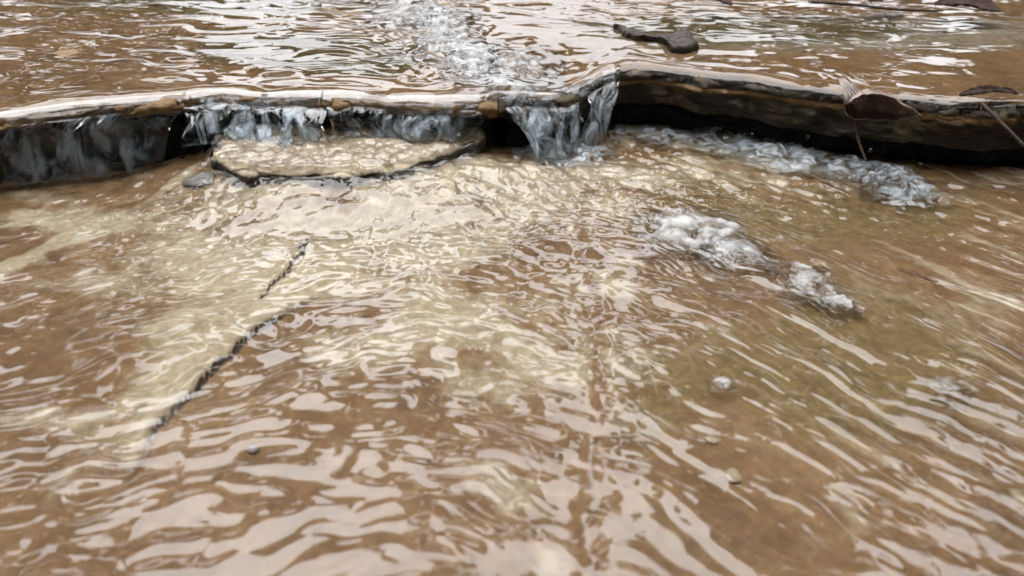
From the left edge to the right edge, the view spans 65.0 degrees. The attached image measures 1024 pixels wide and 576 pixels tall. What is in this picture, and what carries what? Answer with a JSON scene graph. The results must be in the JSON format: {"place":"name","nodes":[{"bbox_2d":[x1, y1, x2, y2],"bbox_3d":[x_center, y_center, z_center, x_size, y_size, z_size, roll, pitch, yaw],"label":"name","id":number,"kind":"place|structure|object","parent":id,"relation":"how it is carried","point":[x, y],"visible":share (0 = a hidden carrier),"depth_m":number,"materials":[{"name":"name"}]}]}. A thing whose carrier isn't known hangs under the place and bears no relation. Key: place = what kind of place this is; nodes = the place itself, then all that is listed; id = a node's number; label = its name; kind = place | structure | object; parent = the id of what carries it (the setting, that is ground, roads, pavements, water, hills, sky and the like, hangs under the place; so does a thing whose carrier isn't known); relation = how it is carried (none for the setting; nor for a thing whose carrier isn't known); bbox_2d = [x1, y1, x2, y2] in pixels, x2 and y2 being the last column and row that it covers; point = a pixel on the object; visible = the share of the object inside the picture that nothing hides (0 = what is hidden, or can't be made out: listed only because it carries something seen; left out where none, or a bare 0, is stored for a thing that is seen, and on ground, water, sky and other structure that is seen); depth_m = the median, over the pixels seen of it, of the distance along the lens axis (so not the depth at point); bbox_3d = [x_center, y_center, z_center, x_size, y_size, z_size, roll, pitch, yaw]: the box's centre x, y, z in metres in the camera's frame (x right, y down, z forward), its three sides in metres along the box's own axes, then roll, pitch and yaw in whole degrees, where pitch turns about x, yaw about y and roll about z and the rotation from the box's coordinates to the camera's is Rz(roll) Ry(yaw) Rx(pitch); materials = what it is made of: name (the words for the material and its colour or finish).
{"place":"outdoors","nodes":[
{"label":"outdoors","id":0,"kind":"place"},
{"bbox_2d":[0,112,1023,575],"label":"stream water","id":1,"kind":"structure","parent":0,"point":[396,354],"depth_m":0.80,"materials":[{"name":"brown liquid"}]},
{"bbox_2d":[529,143,600,160],"bbox_3d":[0.075,-0.212,1.239,0.168,0.017,0.111,0,33,0],"label":"water splash","id":2,"kind":"object","parent":1,"relation":"on","point":[584,153],"visible":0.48,"depth_m":1.23,"materials":[{"name":"white liquid"}]},
{"bbox_2d":[642,124,675,137],"bbox_3d":[0.240,-0.257,1.314,0.104,0.012,0.078,0,33,0],"label":"water splash","id":3,"kind":"object","parent":1,"relation":"on","point":[661,130],"visible":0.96,"depth_m":1.31,"materials":[{"name":"white liquid"}]},
{"bbox_2d":[641,207,742,248],"bbox_3d":[0.228,-0.077,1.033,0.144,0.012,0.136,0,33,0],"label":"foam patch","id":4,"kind":"object","parent":1,"relation":"on","point":[680,226],"visible":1,"depth_m":1.03,"materials":[{"name":"white liquid"}]},
{"bbox_2d":[712,376,730,388],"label":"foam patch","id":5,"kind":"object","parent":1,"relation":"on","point":[721,381],"visible":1,"depth_m":0.78,"materials":[{"name":"white liquid"}]},
{"bbox_2d":[692,127,757,152],"bbox_3d":[0.338,-0.243,1.289,0.129,0.016,0.132,0,33,0],"label":"water splash","id":6,"kind":"object","parent":1,"relation":"on","point":[715,135],"visible":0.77,"depth_m":1.28,"materials":[{"name":"white liquid"}]},
{"bbox_2d":[709,236,762,263],"bbox_3d":[0.273,-0.047,0.987,0.098,0.010,0.082,0,33,0],"label":"foam patch","id":7,"kind":"object","parent":1,"relation":"on","point":[737,249],"visible":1,"depth_m":0.98,"materials":[{"name":"white liquid"}]},
{"bbox_2d":[740,139,835,171],"bbox_3d":[0.425,-0.212,1.239,0.180,0.018,0.157,0,33,0],"label":"water splash","id":8,"kind":"object","parent":1,"relation":"on","point":[801,156],"visible":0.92,"depth_m":1.22,"materials":[{"name":"white liquid"}]},
{"bbox_2d":[776,262,836,298],"bbox_3d":[0.341,-0.010,0.932,0.079,0.008,0.094,0,33,0],"label":"foam patch","id":9,"kind":"object","parent":1,"relation":"on","point":[808,278],"visible":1,"depth_m":0.93,"materials":[{"name":"white liquid"}]},
{"bbox_2d":[819,292,853,307],"bbox_3d":[0.362,0.014,0.896,0.049,0.007,0.047,0,33,0],"label":"foam patch","id":10,"kind":"object","parent":1,"relation":"on","point":[840,300],"visible":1,"depth_m":0.89,"materials":[{"name":"white liquid"}]},
{"bbox_2d":[826,154,872,173],"bbox_3d":[0.503,-0.185,1.202,0.102,0.014,0.088,0,33,0],"label":"water splash","id":11,"kind":"object","parent":1,"relation":"on","point":[850,164],"visible":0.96,"depth_m":1.19,"materials":[{"name":"white liquid"}]},
{"bbox_2d":[854,160,932,199],"bbox_3d":[0.550,-0.161,1.154,0.119,0.025,0.157,0,33,0],"label":"water splash","id":12,"kind":"object","parent":1,"relation":"on","point":[885,177],"visible":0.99,"depth_m":1.14,"materials":[{"name":"white liquid"}]},
{"bbox_2d":[936,377,966,390],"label":"foam patch","id":13,"kind":"object","parent":1,"relation":"on","point":[947,384],"visible":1,"depth_m":0.77,"materials":[{"name":"white liquid"}]},
{"bbox_2d":[0,0,1023,125],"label":"stream water","id":14,"kind":"structure","parent":0,"point":[311,53],"depth_m":1.32,"materials":[{"name":"brown liquid"}]},
{"bbox_2d":[368,3,430,23],"bbox_3d":[-0.207,-0.510,1.491,0.148,0.016,0.184,0,33,0],"label":"foam patch","id":15,"kind":"object","parent":14,"relation":"on","point":[398,14],"visible":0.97,"depth_m":1.49,"materials":[{"name":"white liquid"}]},
{"bbox_2d":[422,10,474,53],"bbox_3d":[-0.111,-0.447,1.399,0.104,0.020,0.300,0,33,0],"label":"foam patch","id":16,"kind":"object","parent":14,"relation":"on","point":[447,27],"visible":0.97,"depth_m":1.39,"materials":[{"name":"white liquid"}]},
{"bbox_2d":[446,43,495,78],"bbox_3d":[-0.064,-0.364,1.281,0.096,0.017,0.222,0,33,0],"label":"foam patch","id":17,"kind":"object","parent":14,"relation":"on","point":[471,57],"visible":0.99,"depth_m":1.27,"materials":[{"name":"white liquid"}]},
{"bbox_2d":[482,51,567,90],"bbox_3d":[0.013,-0.351,1.278,0.146,0.026,0.148,0,33,0],"label":"foam patch","id":18,"kind":"object","parent":14,"relation":"on","point":[516,64],"visible":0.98,"depth_m":1.27,"materials":[{"name":"white liquid"}]},
{"bbox_2d":[715,0,732,5],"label":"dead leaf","id":19,"kind":"object","parent":14,"relation":"on","point":[728,2],"visible":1,"depth_m":1.45,"materials":[{"name":"brown plant"}]},
{"bbox_2d":[808,0,942,11],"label":"twig","id":20,"kind":"object","parent":14,"relation":"on","point":[854,4],"visible":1,"depth_m":1.43,"materials":[{"name":"brown wood"}]},
{"bbox_2d":[934,0,999,11],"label":"dead leaf","id":21,"kind":"object","parent":14,"relation":"on","point":[987,5],"visible":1,"depth_m":1.42,"materials":[{"name":"brown plant"}]},
{"bbox_2d":[959,84,1017,96],"bbox_3d":[0.674,-0.278,1.134,0.088,0.014,0.019,-2,33,-3],"label":"dead leaf","id":22,"kind":"object","parent":14,"relation":"on","point":[984,89],"visible":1,"depth_m":1.14,"materials":[{"name":"brown plant"}]},
{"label":"streambed","id":23,"kind":"structure","parent":0,"visible":0},
{"bbox_2d":[0,3,497,156],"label":"rock slab","id":24,"kind":"object","parent":23,"relation":"on","point":[179,124],"visible":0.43,"depth_m":1.20,"materials":[{"name":"stone"}]},
{"bbox_2d":[0,103,183,186],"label":"water fall","id":25,"kind":"object","parent":24,"relation":"attached to","point":[77,144],"visible":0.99,"depth_m":1.14,"materials":[{"name":"grey liquid"}]},
{"bbox_2d":[181,96,328,146],"bbox_3d":[-0.371,-0.249,1.174,0.216,0.062,0.080,0,33,0],"label":"water fall","id":26,"kind":"object","parent":24,"relation":"attached to","point":[211,120],"visible":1,"depth_m":1.17,"materials":[{"name":"white liquid"}]},
{"bbox_2d":[325,99,485,142],"bbox_3d":[-0.154,-0.242,1.173,0.244,0.073,0.062,0,33,0],"label":"water fall","id":27,"kind":"object","parent":24,"relation":"attached to","point":[422,123],"visible":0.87,"depth_m":1.16,"materials":[{"name":"grey liquid"}]},
{"bbox_2d":[211,134,485,181],"bbox_3d":[-0.240,-0.195,1.185,0.402,0.050,0.222,0,33,0],"label":"rock step","id":28,"kind":"object","parent":23,"relation":"on","point":[247,176],"visible":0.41,"depth_m":1.09,"materials":[{"name":"stone"}]},
{"bbox_2d":[498,0,1023,162],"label":"rock slab","id":29,"kind":"object","parent":23,"relation":"on","point":[699,102],"visible":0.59,"depth_m":1.23,"materials":[{"name":"stone"}]},
{"bbox_2d":[505,98,581,160],"bbox_3d":[0.060,-0.245,1.212,0.140,0.099,0.081,-15,36,-22],"label":"water fall","id":30,"kind":"object","parent":29,"relation":"attached to","point":[550,128],"visible":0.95,"depth_m":1.20,"materials":[{"name":"white liquid"}]},
{"bbox_2d":[582,75,619,145],"bbox_3d":[0.140,-0.283,1.266,0.049,0.104,0.109,6,33,9],"label":"water fall","id":31,"kind":"object","parent":29,"relation":"attached to","point":[602,95],"visible":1,"depth_m":1.25,"materials":[{"name":"grey liquid"}]},
{"bbox_2d":[613,23,698,52],"bbox_3d":[0.248,-0.430,1.383,0.077,0.030,0.180,-25,40,-33],"label":"rock shard","id":32,"kind":"object","parent":29,"relation":"on","point":[680,41],"visible":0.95,"depth_m":1.36,"materials":[{"name":"stone"}]},
{"bbox_2d":[838,78,922,161],"bbox_3d":[0.505,-0.234,1.112,0.104,0.092,0.088,0,33,0],"label":"dead leaf","id":33,"kind":"object","parent":29,"relation":"on","point":[870,104],"visible":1,"depth_m":1.12,"materials":[{"name":"brown plant"}]},
{"bbox_2d":[980,102,1023,147],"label":"twig","id":34,"kind":"object","parent":29,"relation":"on","point":[1002,123],"visible":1,"depth_m":1.09,"materials":[{"name":"brown wood"}]}
]}

